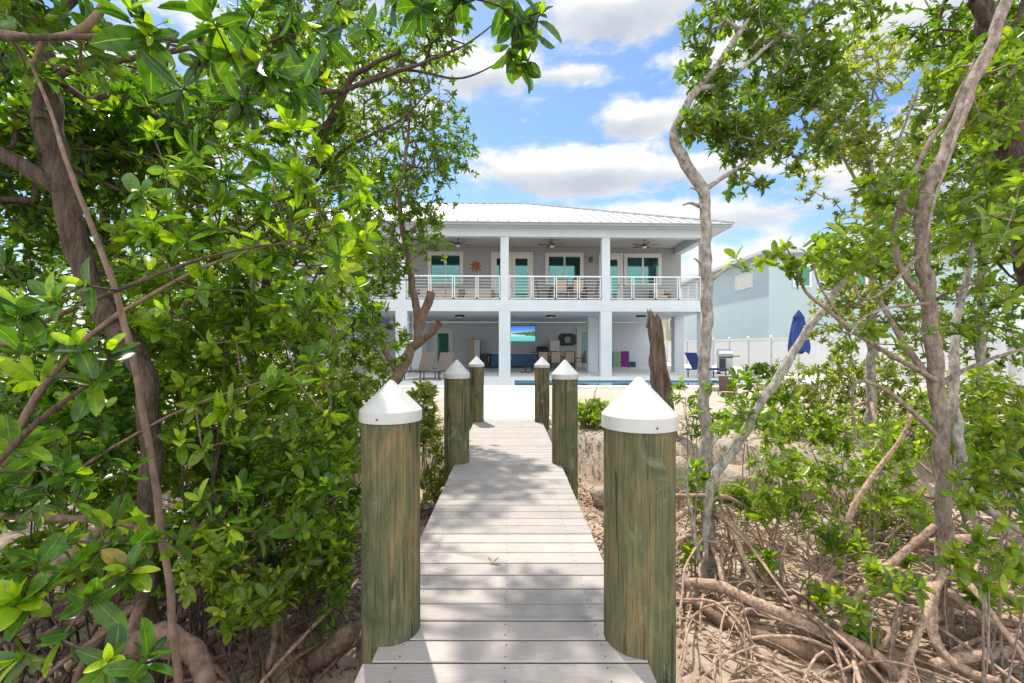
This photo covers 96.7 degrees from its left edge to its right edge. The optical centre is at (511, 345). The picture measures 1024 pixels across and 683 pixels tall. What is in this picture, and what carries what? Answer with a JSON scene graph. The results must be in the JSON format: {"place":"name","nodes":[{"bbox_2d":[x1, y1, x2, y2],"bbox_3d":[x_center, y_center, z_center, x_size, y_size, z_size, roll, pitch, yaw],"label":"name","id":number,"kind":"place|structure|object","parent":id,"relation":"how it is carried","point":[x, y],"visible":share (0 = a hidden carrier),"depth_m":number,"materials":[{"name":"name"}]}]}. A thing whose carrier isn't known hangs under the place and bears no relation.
{"place":"outdoors","nodes":[
{"label":"outdoors","id":0,"kind":"place"},
{"bbox_2d":[0,349,1023,682],"bbox_3d":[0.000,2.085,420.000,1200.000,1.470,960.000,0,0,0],"label":"ground","id":1,"kind":"structure","parent":0,"point":[590,453],"depth_m":4.47,"materials":[{"name":"sand"}]},
{"bbox_2d":[32,522,107,579],"bbox_3d":[-2.245,1.059,2.294,0.357,0.319,0.060,0,0,-37],"label":"mangrove root","id":2,"kind":"object","parent":1,"relation":"on","point":[73,552],"visible":0.26,"depth_m":2.29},
{"bbox_2d":[0,354,166,682],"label":"mangrove shrub","id":3,"kind":"object","parent":1,"relation":"on","point":[119,399],"visible":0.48,"depth_m":2.61,"materials":[{"name":"green plant"}]},
{"bbox_2d":[0,498,178,679],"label":"mangrove shrub","id":4,"kind":"object","parent":1,"relation":"on","point":[37,537],"visible":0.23,"depth_m":2.60,"materials":[{"name":"green plant"}]},
{"bbox_2d":[0,29,182,449],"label":"mangrove tree","id":5,"kind":"object","parent":1,"relation":"on","point":[8,244],"visible":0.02,"depth_m":6.82,"materials":[{"name":"green plant"}]},
{"bbox_2d":[0,0,183,682],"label":"mangrove tree","id":6,"kind":"object","parent":1,"relation":"on","point":[23,17],"visible":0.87,"depth_m":1.95,"materials":[{"name":"brown plant"}]},
{"bbox_2d":[0,512,183,558],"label":"mangrove root","id":7,"kind":"object","parent":1,"relation":"on","point":[57,517],"visible":0.41,"depth_m":2.40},
{"bbox_2d":[0,397,208,650],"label":"mangrove shrub","id":8,"kind":"object","parent":1,"relation":"on","point":[118,484],"visible":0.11,"depth_m":3.30,"materials":[{"name":"green plant"}]},
{"bbox_2d":[111,620,216,682],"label":"mangrove root","id":9,"kind":"object","parent":1,"relation":"on","point":[196,658],"visible":0.52,"depth_m":1.96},
{"bbox_2d":[0,0,341,682],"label":"mangrove tree","id":10,"kind":"object","parent":1,"relation":"on","point":[117,114],"visible":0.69,"depth_m":2.84,"materials":[{"name":"green plant"}]},
{"bbox_2d":[0,18,354,608],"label":"mangrove tree","id":11,"kind":"object","parent":1,"relation":"on","point":[68,322],"visible":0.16,"depth_m":4.16,"materials":[{"name":"green plant"}]},
{"bbox_2d":[0,123,379,682],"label":"mangrove tree","id":12,"kind":"object","parent":1,"relation":"on","point":[19,604],"visible":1,"depth_m":1.38,"materials":[{"name":"green plant"}]},
{"bbox_2d":[0,104,382,682],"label":"mangrove tree","id":13,"kind":"object","parent":1,"relation":"on","point":[358,255],"visible":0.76,"depth_m":2.47,"materials":[{"name":"green plant"}]},
{"bbox_2d":[35,77,349,477],"bbox_3d":[-5.106,-1.113,7.495,4.795,6.765,2.543,0,0,0],"label":"mangrove tree","id":14,"kind":"object","parent":1,"relation":"on","point":[186,303],"visible":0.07,"depth_m":7.47,"materials":[{"name":"green plant"}]},
{"bbox_2d":[120,395,308,623],"bbox_3d":[-2.411,1.282,3.607,1.498,1.817,1.055,0,0,0],"label":"mangrove shrub","id":15,"kind":"object","parent":1,"relation":"on","point":[172,472],"visible":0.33,"depth_m":3.50,"materials":[{"name":"green plant"}]},
{"bbox_2d":[68,381,365,559],"bbox_3d":[-2.624,1.236,4.223,2.669,1.800,1.228,0,0,-5],"label":"mangrove shrub","id":16,"kind":"object","parent":1,"relation":"on","point":[351,410],"visible":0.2,"depth_m":4.11,"materials":[{"name":"green plant"}]},
{"bbox_2d":[0,463,434,682],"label":"root tangle","id":17,"kind":"object","parent":1,"relation":"on","point":[283,634],"visible":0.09,"depth_m":3.21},
{"bbox_2d":[259,579,358,682],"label":"mangrove root","id":18,"kind":"object","parent":17,"relation":"on","point":[290,650],"visible":0.72,"depth_m":2.86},
{"bbox_2d":[82,427,358,671],"bbox_3d":[-1.895,1.366,3.083,1.637,1.631,0.883,0,0,-10],"label":"mangrove shrub","id":19,"kind":"object","parent":1,"relation":"on","point":[300,479],"visible":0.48,"depth_m":3.06,"materials":[{"name":"green plant"}]},
{"bbox_2d":[92,207,352,682],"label":"mangrove shrub","id":20,"kind":"object","parent":1,"relation":"on","point":[175,343],"visible":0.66,"depth_m":2.87,"materials":[{"name":"green plant"}]},
{"bbox_2d":[165,529,299,682],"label":"mangrove shrub","id":21,"kind":"object","parent":1,"relation":"on","point":[247,602],"visible":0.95,"depth_m":2.61,"materials":[{"name":"green plant"}]},
{"bbox_2d":[1,418,469,682],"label":"leaf litter","id":22,"kind":"object","parent":1,"relation":"on","point":[338,676],"visible":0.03,"depth_m":3.35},
{"bbox_2d":[248,558,278,682],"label":"mangrove root","id":23,"kind":"object","parent":1,"relation":"on","point":[273,645],"visible":0.37,"depth_m":2.78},
{"bbox_2d":[0,0,561,130],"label":"mangrove tree","id":24,"kind":"object","parent":1,"relation":"on","point":[258,71],"visible":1,"depth_m":1.23,"materials":[{"name":"green plant"}]},
{"bbox_2d":[203,446,358,591],"bbox_3d":[-1.972,1.499,3.885,1.266,1.317,0.945,0,0,-23],"label":"mangrove shrub","id":25,"kind":"object","parent":1,"relation":"on","point":[242,462],"visible":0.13,"depth_m":3.75,"materials":[{"name":"green plant"}]},
{"bbox_2d":[189,214,394,409],"bbox_3d":[-4.788,-0.543,9.523,5.012,5.051,2.710,0,0,0],"label":"mangrove tree","id":26,"kind":"object","parent":1,"relation":"on","point":[347,299],"visible":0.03,"depth_m":9.46,"materials":[{"name":"green plant"}]},
{"bbox_2d":[243,362,360,494],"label":"mangrove shrub","id":27,"kind":"object","parent":1,"relation":"on","point":[305,389],"visible":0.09,"depth_m":6.48,"materials":[{"name":"green plant"}]},
{"bbox_2d":[253,505,360,638],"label":"mangrove shrub","id":28,"kind":"object","parent":1,"relation":"on","point":[307,561],"visible":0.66,"depth_m":3.21,"materials":[{"name":"green plant"}]},
{"bbox_2d":[131,0,493,517],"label":"mangrove tree","id":29,"kind":"object","parent":1,"relation":"on","point":[444,25],"visible":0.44,"depth_m":4.70,"materials":[{"name":"green plant"}]},
{"bbox_2d":[291,623,359,678],"bbox_3d":[-1.198,1.968,2.938,0.494,0.432,0.153,0,0,21],"label":"mangrove root","id":30,"kind":"object","parent":1,"relation":"on","point":[335,646],"visible":0.94,"depth_m":2.89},
{"bbox_2d":[301,565,352,682],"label":"mangrove shrub","id":31,"kind":"object","parent":1,"relation":"on","point":[333,595],"visible":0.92,"depth_m":3.04,"materials":[{"name":"green plant"}]},
{"bbox_2d":[279,369,379,514],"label":"mangrove shrub","id":32,"kind":"object","parent":1,"relation":"on","point":[367,384],"visible":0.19,"depth_m":5.52,"materials":[{"name":"green plant"}]},
{"bbox_2d":[259,0,480,504],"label":"mangrove tree","id":33,"kind":"object","parent":1,"relation":"on","point":[396,110],"visible":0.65,"depth_m":7.24,"materials":[{"name":"green plant"}]},
{"bbox_2d":[359,380,421,665],"bbox_3d":[-0.566,1.315,2.130,0.285,2.311,0.286,0,0,0],"label":"dock piling","id":34,"kind":"object","parent":1,"relation":"on","point":[390,414],"visible":0.9,"depth_m":2.02,"materials":[{"name":"brown wood"}]},
{"bbox_2d":[406,379,443,506],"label":"mangrove shrub","id":35,"kind":"object","parent":1,"relation":"on","point":[428,421],"visible":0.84,"depth_m":6.21,"materials":[{"name":"green plant"}]},
{"bbox_2d":[443,360,469,485],"bbox_3d":[-0.631,1.312,5.200,0.305,2.315,0.305,0,0,0],"label":"dock piling","id":36,"kind":"object","parent":1,"relation":"on","point":[456,375],"visible":0.57,"depth_m":5.08,"materials":[{"name":"brown wood"}]},
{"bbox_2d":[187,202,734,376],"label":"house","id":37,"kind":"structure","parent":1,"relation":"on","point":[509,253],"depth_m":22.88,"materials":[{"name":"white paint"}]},
{"bbox_2d":[417,289,460,298],"bbox_3d":[-3.547,-2.430,22.123,2.240,0.740,0.820,0,0,-2],"label":"outdoor sofa","id":38,"kind":"object","parent":37,"relation":"on","point":[439,293],"visible":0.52,"depth_m":22.21,"materials":[{"name":"fabric"}]},
{"bbox_2d":[433,328,452,366],"bbox_3d":[-4.273,0.110,28.161,1.252,2.420,0.098,0,0,-2],"label":"door","id":39,"kind":"structure","parent":37,"relation":"in","point":[443,339],"depth_m":28.17,"materials":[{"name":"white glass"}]},
{"bbox_2d":[428,251,462,284],"bbox_3d":[-3.359,-3.940,22.990,1.782,1.680,0.058,0,0,-2],"label":"window","id":40,"kind":"structure","parent":37,"relation":"in","point":[454,265],"depth_m":22.98,"materials":[{"name":"teal glass"}]},
{"bbox_2d":[461,289,494,299],"bbox_3d":[-1.648,-2.430,22.189,1.640,0.740,0.820,0,0,-2],"label":"outdoor sofa","id":41,"kind":"object","parent":37,"relation":"on","point":[477,293],"visible":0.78,"depth_m":22.28,"materials":[{"name":"fabric"}]},
{"bbox_2d":[491,252,532,299],"bbox_3d":[0.006,-3.375,23.107,2.132,2.770,0.058,0,0,-2],"label":"door","id":42,"kind":"structure","parent":37,"relation":"in","point":[520,263],"depth_m":23.11,"materials":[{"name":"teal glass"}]},
{"bbox_2d":[511,326,534,341],"bbox_3d":[0.670,-0.760,28.322,1.580,0.980,0.064,0,0,-2],"label":"television","id":43,"kind":"object","parent":37,"relation":"attached to","point":[522,333],"visible":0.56,"depth_m":28.29,"materials":[{"name":"multicoloured plastic"}]},
{"bbox_2d":[545,252,583,284],"bbox_3d":[2.676,-3.930,23.200,1.952,1.660,0.058,0,0,-2],"label":"window","id":44,"kind":"structure","parent":37,"relation":"in","point":[556,263],"depth_m":23.19,"materials":[{"name":"teal glass"}]},
{"bbox_2d":[577,326,586,366],"bbox_3d":[4.599,0.045,28.490,1.102,2.550,0.058,0,0,-2],"label":"door","id":45,"kind":"structure","parent":37,"relation":"in","point":[581,330],"depth_m":28.47,"materials":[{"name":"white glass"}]},
{"bbox_2d":[599,253,622,299],"bbox_3d":[5.053,-3.365,23.283,1.252,2.750,0.058,0,0,-2],"label":"door","id":46,"kind":"structure","parent":37,"relation":"in","point":[616,259],"depth_m":23.29,"materials":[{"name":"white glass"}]},
{"bbox_2d":[624,253,661,285],"bbox_3d":[6.709,-3.920,23.341,1.942,1.640,0.058,0,0,-2],"label":"window","id":47,"kind":"structure","parent":37,"relation":"in","point":[639,264],"depth_m":23.33,"materials":[{"name":"teal glass"}]},
{"bbox_2d":[469,356,483,429],"bbox_3d":[-0.624,1.325,8.000,0.277,2.290,0.277,0,0,0],"label":"dock piling","id":48,"kind":"object","parent":1,"relation":"on","point":[476,390],"visible":0.6,"depth_m":7.89,"materials":[{"name":"brown wood"}]},
{"bbox_2d":[354,419,656,682],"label":"boardwalk","id":49,"kind":"structure","parent":1,"relation":"on","point":[536,588],"depth_m":2.54,"materials":[{"name":"grey wood"}]},
{"bbox_2d":[534,357,549,430],"bbox_3d":[0.524,1.330,7.950,0.277,2.280,0.277,0,0,0],"label":"dock piling","id":50,"kind":"object","parent":1,"relation":"on","point":[541,365],"visible":0.6,"depth_m":7.84,"materials":[{"name":"brown wood"}]},
{"bbox_2d":[551,360,578,501],"bbox_3d":[0.598,1.312,5.150,0.309,2.315,0.309,0,0,0],"label":"dock piling","id":51,"kind":"object","parent":1,"relation":"on","point":[564,376],"visible":0.67,"depth_m":5.03,"materials":[{"name":"brown wood"}]},
{"bbox_2d":[578,379,609,429],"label":"mangrove shrub","id":52,"kind":"object","parent":1,"relation":"on","point":[590,411],"visible":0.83,"depth_m":7.95,"materials":[{"name":"green plant"}]},
{"bbox_2d":[601,377,677,682],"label":"dock piling","id":53,"kind":"object","parent":1,"relation":"on","point":[639,419],"visible":0.97,"depth_m":1.93,"materials":[{"name":"brown wood"}]},
{"bbox_2d":[646,309,677,435],"bbox_3d":[2.467,0.450,7.475,0.520,2.198,0.394,0,0,0],"label":"dead stump","id":54,"kind":"object","parent":1,"relation":"on","point":[661,383],"visible":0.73,"depth_m":7.40,"materials":[{"name":"brown wood"}]},
{"bbox_2d":[676,456,692,493],"bbox_3d":[2.099,1.875,6.515,0.995,0.664,0.748,0,0,0],"label":"bank rock","id":55,"kind":"object","parent":1,"relation":"on","point":[681,463],"visible":0.09,"depth_m":6.27,"materials":[{"name":"stone"}]},
{"bbox_2d":[668,376,721,519],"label":"mangrove shrub","id":56,"kind":"object","parent":1,"relation":"on","point":[690,402],"visible":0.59,"depth_m":5.50,"materials":[{"name":"green plant"}]},
{"bbox_2d":[678,471,722,564],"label":"mangrove shrub","id":57,"kind":"object","parent":1,"relation":"on","point":[688,548],"visible":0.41,"depth_m":4.18,"materials":[{"name":"green plant"}]},
{"bbox_2d":[684,456,725,578],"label":"mangrove shrub","id":58,"kind":"object","parent":1,"relation":"on","point":[696,468],"visible":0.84,"depth_m":3.96,"materials":[{"name":"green plant"}]},
{"bbox_2d":[716,464,767,501],"bbox_3d":[3.086,1.918,6.293,0.848,0.556,0.592,0,0,-22],"label":"bank rock","id":59,"kind":"object","parent":1,"relation":"on","point":[731,473],"visible":0.39,"depth_m":6.12,"materials":[{"name":"stone"}]},
{"bbox_2d":[715,374,801,530],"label":"mangrove shrub","id":60,"kind":"object","parent":1,"relation":"on","point":[765,419],"visible":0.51,"depth_m":5.25,"materials":[{"name":"green plant"}]},
{"bbox_2d":[744,362,778,378],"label":"mangrove shrub","id":61,"kind":"object","parent":1,"relation":"on","point":[759,369],"visible":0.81,"depth_m":18.27,"materials":[{"name":"green plant"}]},
{"bbox_2d":[745,544,781,589],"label":"mangrove shrub","id":62,"kind":"object","parent":1,"relation":"on","point":[772,565],"visible":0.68,"depth_m":3.87,"materials":[{"name":"green plant"}]},
{"bbox_2d":[719,428,811,562],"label":"mangrove shrub","id":63,"kind":"object","parent":1,"relation":"on","point":[753,514],"visible":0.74,"depth_m":4.33,"materials":[{"name":"green plant"}]},
{"bbox_2d":[598,196,940,625],"bbox_3d":[2.394,0.411,4.126,3.040,3.728,1.541,0,0,0],"label":"mangrove tree","id":64,"kind":"object","parent":1,"relation":"on","point":[726,458],"visible":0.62,"depth_m":4.06,"materials":[{"name":"green plant"}]},
{"bbox_2d":[688,597,881,682],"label":"mangrove root","id":65,"kind":"object","parent":1,"relation":"on","point":[808,651],"visible":0.6,"depth_m":3.18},
{"bbox_2d":[669,0,903,644],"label":"mangrove tree","id":66,"kind":"object","parent":1,"relation":"on","point":[716,124],"visible":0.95,"depth_m":4.37,"materials":[{"name":"green plant"}]},
{"bbox_2d":[549,414,1023,682],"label":"leaf litter","id":67,"kind":"object","parent":1,"relation":"on","point":[708,649],"visible":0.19,"depth_m":3.91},
{"bbox_2d":[684,577,899,682],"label":"mangrove root","id":68,"kind":"object","parent":1,"relation":"on","point":[863,648],"visible":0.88,"depth_m":3.32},
{"bbox_2d":[837,523,937,631],"bbox_3d":[2.644,1.673,3.270,0.782,0.814,0.130,0,0,-4],"label":"mangrove root","id":69,"kind":"object","parent":68,"relation":"on","point":[898,556],"visible":0.54,"depth_m":3.27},
{"bbox_2d":[580,438,1023,682],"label":"root tangle","id":70,"kind":"object","parent":1,"relation":"on","point":[975,642],"visible":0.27,"depth_m":3.27,"materials":[{"name":"wood"}]},
{"bbox_2d":[745,466,872,610],"bbox_3d":[2.403,1.540,3.636,0.512,1.189,0.856,0,0,-36],"label":"mangrove shrub","id":71,"kind":"object","parent":1,"relation":"on","point":[833,540],"visible":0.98,"depth_m":3.65,"materials":[{"name":"green plant"}]},
{"bbox_2d":[764,402,904,511],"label":"mangrove shrub","id":72,"kind":"object","parent":1,"relation":"on","point":[832,431],"visible":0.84,"depth_m":5.64,"materials":[{"name":"green plant"}]},
{"bbox_2d":[753,340,926,435],"bbox_3d":[5.374,0.711,7.619,2.941,1.636,1.424,0,0,0],"label":"mangrove shrub","id":73,"kind":"object","parent":1,"relation":"on","point":[889,372],"visible":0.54,"depth_m":7.48,"materials":[{"name":"green plant"}]},
{"bbox_2d":[681,249,999,340],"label":"neighbour house","id":74,"kind":"structure","parent":1,"relation":"on","point":[767,301],"depth_m":31.42,"materials":[{"name":"blue"}]},
{"bbox_2d":[735,271,752,290],"bbox_3d":[17.469,-4.855,34.300,0.058,1.150,2.600,0,0,0],"label":"window","id":75,"kind":"structure","parent":74,"relation":"in","point":[744,281],"depth_m":34.20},
{"bbox_2d":[754,424,931,550],"bbox_3d":[3.488,1.501,4.926,1.848,1.447,1.073,0,0,0],"label":"mangrove shrub","id":76,"kind":"object","parent":1,"relation":"on","point":[818,473],"visible":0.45,"depth_m":4.88,"materials":[{"name":"green plant"}]},
{"bbox_2d":[664,326,1023,391],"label":"vinyl fence","id":77,"kind":"object","parent":1,"relation":"on","point":[749,351],"visible":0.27,"depth_m":21.80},
{"bbox_2d":[778,414,913,603],"bbox_3d":[2.665,1.327,3.605,1.017,1.571,0.122,0,0,6],"label":"mangrove root","id":78,"kind":"object","parent":1,"relation":"on","point":[832,570],"visible":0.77,"depth_m":3.59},
{"bbox_2d":[838,607,882,647],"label":"mangrove shrub","id":79,"kind":"object","parent":1,"relation":"on","point":[861,630],"visible":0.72,"depth_m":3.15,"materials":[{"name":"green plant"}]},
{"bbox_2d":[722,0,1023,682],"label":"mangrove tree","id":80,"kind":"object","parent":1,"relation":"on","point":[998,225],"visible":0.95,"depth_m":3.25,"materials":[{"name":"green plant"}]},
{"bbox_2d":[942,586,1021,642],"bbox_3d":[3.233,1.880,3.096,0.461,0.376,0.084,0,0,28],"label":"mangrove root","id":81,"kind":"object","parent":80,"relation":"attached to","point":[956,597],"visible":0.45,"depth_m":3.14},
{"bbox_2d":[809,554,936,681],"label":"mangrove shrub","id":82,"kind":"object","parent":1,"relation":"on","point":[873,568],"visible":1,"depth_m":3.00,"materials":[{"name":"green plant"}]},
{"bbox_2d":[773,0,983,510],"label":"mangrove tree","id":83,"kind":"object","parent":1,"relation":"on","point":[859,153],"visible":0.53,"depth_m":6.41,"materials":[{"name":"green plant"}]},
{"bbox_2d":[833,417,934,584],"bbox_3d":[3.173,1.411,3.894,0.715,1.576,0.688,0,0,21],"label":"mangrove shrub","id":84,"kind":"object","parent":1,"relation":"on","point":[908,502],"visible":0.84,"depth_m":3.85,"materials":[{"name":"green plant"}]},
{"bbox_2d":[886,538,923,601],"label":"mangrove shrub","id":85,"kind":"object","parent":1,"relation":"on","point":[908,560],"visible":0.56,"depth_m":3.87,"materials":[{"name":"green plant"}]},
{"bbox_2d":[842,104,1023,571],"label":"mangrove tree","id":86,"kind":"object","parent":1,"relation":"on","point":[957,437],"visible":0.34,"depth_m":4.53,"materials":[{"name":"green plant"}]},
{"bbox_2d":[851,353,1023,488],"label":"mangrove shrub","id":87,"kind":"object","parent":1,"relation":"on","point":[883,414],"visible":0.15,"depth_m":6.71,"materials":[{"name":"green plant"}]},
{"bbox_2d":[877,9,1023,448],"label":"mangrove tree","id":88,"kind":"object","parent":1,"relation":"on","point":[979,320],"visible":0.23,"depth_m":7.12,"materials":[{"name":"green plant"}]},
{"bbox_2d":[881,366,1023,554],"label":"mangrove shrub","id":89,"kind":"object","parent":1,"relation":"on","point":[994,384],"visible":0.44,"depth_m":4.53,"materials":[{"name":"green plant"}]},
{"bbox_2d":[888,0,1023,557],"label":"mangrove tree","id":90,"kind":"object","parent":1,"relation":"on","point":[980,17],"visible":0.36,"depth_m":4.61,"materials":[{"name":"green plant"}]},
{"bbox_2d":[899,615,1023,631],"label":"mangrove root","id":91,"kind":"object","parent":1,"relation":"on","point":[1010,623],"visible":0.39,"depth_m":3.23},
{"bbox_2d":[926,567,1001,682],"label":"mangrove root","id":92,"kind":"object","parent":1,"relation":"on","point":[939,580],"visible":0.82,"depth_m":2.98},
{"bbox_2d":[925,645,1020,671],"bbox_3d":[3.166,2.022,2.947,0.924,0.163,0.118,0,0,3],"label":"mangrove root","id":93,"kind":"object","parent":1,"relation":"on","point":[967,656],"visible":0.71,"depth_m":2.93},
{"bbox_2d":[925,523,1023,682],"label":"mangrove shrub","id":94,"kind":"object","parent":1,"relation":"on","point":[1010,567],"visible":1,"depth_m":2.50,"materials":[{"name":"green plant"}]},
{"bbox_2d":[926,419,1023,539],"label":"mangrove shrub","id":95,"kind":"object","parent":1,"relation":"on","point":[985,452],"visible":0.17,"depth_m":4.65,"materials":[{"name":"green plant"}]},
{"bbox_2d":[956,582,1005,669],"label":"mangrove shrub","id":96,"kind":"object","parent":1,"relation":"on","point":[972,599],"visible":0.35,"depth_m":3.10,"materials":[{"name":"green plant"}]},
{"bbox_2d":[939,400,1023,679],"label":"mangrove shrub","id":97,"kind":"object","parent":1,"relation":"on","point":[1000,447],"visible":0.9,"depth_m":2.93,"materials":[{"name":"green plant"}]},
{"bbox_2d":[0,0,1023,346],"label":"sky","id":98,"kind":"structure","parent":0,"point":[591,132],"materials":[{"name":"blue"}]},
{"bbox_2d":[484,387,551,424],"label":"path","id":99,"kind":"structure","parent":0,"point":[509,402],"depth_m":10.49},
{"bbox_2d":[207,364,923,388],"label":"patio","id":100,"kind":"structure","parent":0,"point":[492,378],"depth_m":19.76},
{"bbox_2d":[404,352,436,379],"bbox_3d":[-3.651,0.795,18.194,0.695,1.050,1.758,0,0,14],"label":"sun lounger","id":101,"kind":"object","parent":100,"relation":"on","point":[427,360],"visible":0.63,"depth_m":18.76,"materials":[{"name":"fabric"}]},
{"bbox_2d":[422,352,454,380],"bbox_3d":[-2.901,0.795,18.194,0.695,1.050,1.758,0,0,14],"label":"sun lounger","id":102,"kind":"object","parent":100,"relation":"on","point":[445,361],"visible":0.84,"depth_m":18.75,"materials":[{"name":"fabric"}]},
{"bbox_2d":[468,339,480,367],"bbox_3d":[-2.298,0.450,27.850,0.720,1.740,0.620,0,0,-2],"label":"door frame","id":103,"kind":"object","parent":100,"relation":"on","point":[474,348],"visible":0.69,"depth_m":27.54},
{"bbox_2d":[491,353,535,366],"bbox_3d":[0.101,0.830,27.878,2.800,0.820,0.752,0,0,-2],"label":"bar cabinet","id":104,"kind":"object","parent":100,"relation":"on","point":[516,358],"visible":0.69,"depth_m":27.53,"materials":[{"name":"wood"}]},
{"bbox_2d":[515,380,718,381],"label":"pool","id":105,"kind":"structure","parent":100,"relation":"in","point":[618,380],"depth_m":17.94,"materials":[{"name":"liquid"}]},
{"bbox_2d":[515,381,718,385],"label":"pool water","id":106,"kind":"structure","parent":105,"relation":"in","point":[600,383],"depth_m":16.93,"materials":[{"name":"teal liquid"}]},
{"bbox_2d":[612,351,629,368],"bbox_3d":[6.398,0.811,26.763,0.988,1.021,0.264,0,0,-2],"label":"towel rack","id":107,"kind":"object","parent":100,"relation":"on","point":[624,359],"visible":1,"depth_m":26.71,"materials":[{"name":"fabric"}]},
{"bbox_2d":[712,349,739,373],"bbox_3d":[10.044,0.734,21.474,1.240,1.169,0.574,0,0,12],"label":"gas grill","id":108,"kind":"object","parent":100,"relation":"on","point":[724,358],"visible":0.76,"depth_m":21.29,"materials":[{"name":"metal"}]},
{"bbox_2d":[787,309,810,387],"bbox_3d":[9.463,0.070,15.008,0.680,2.600,0.680,0,0,0],"label":"closed umbrella","id":109,"kind":"object","parent":100,"relation":"on","point":[798,324],"visible":0.71,"depth_m":14.86,"materials":[{"name":"fabric"}]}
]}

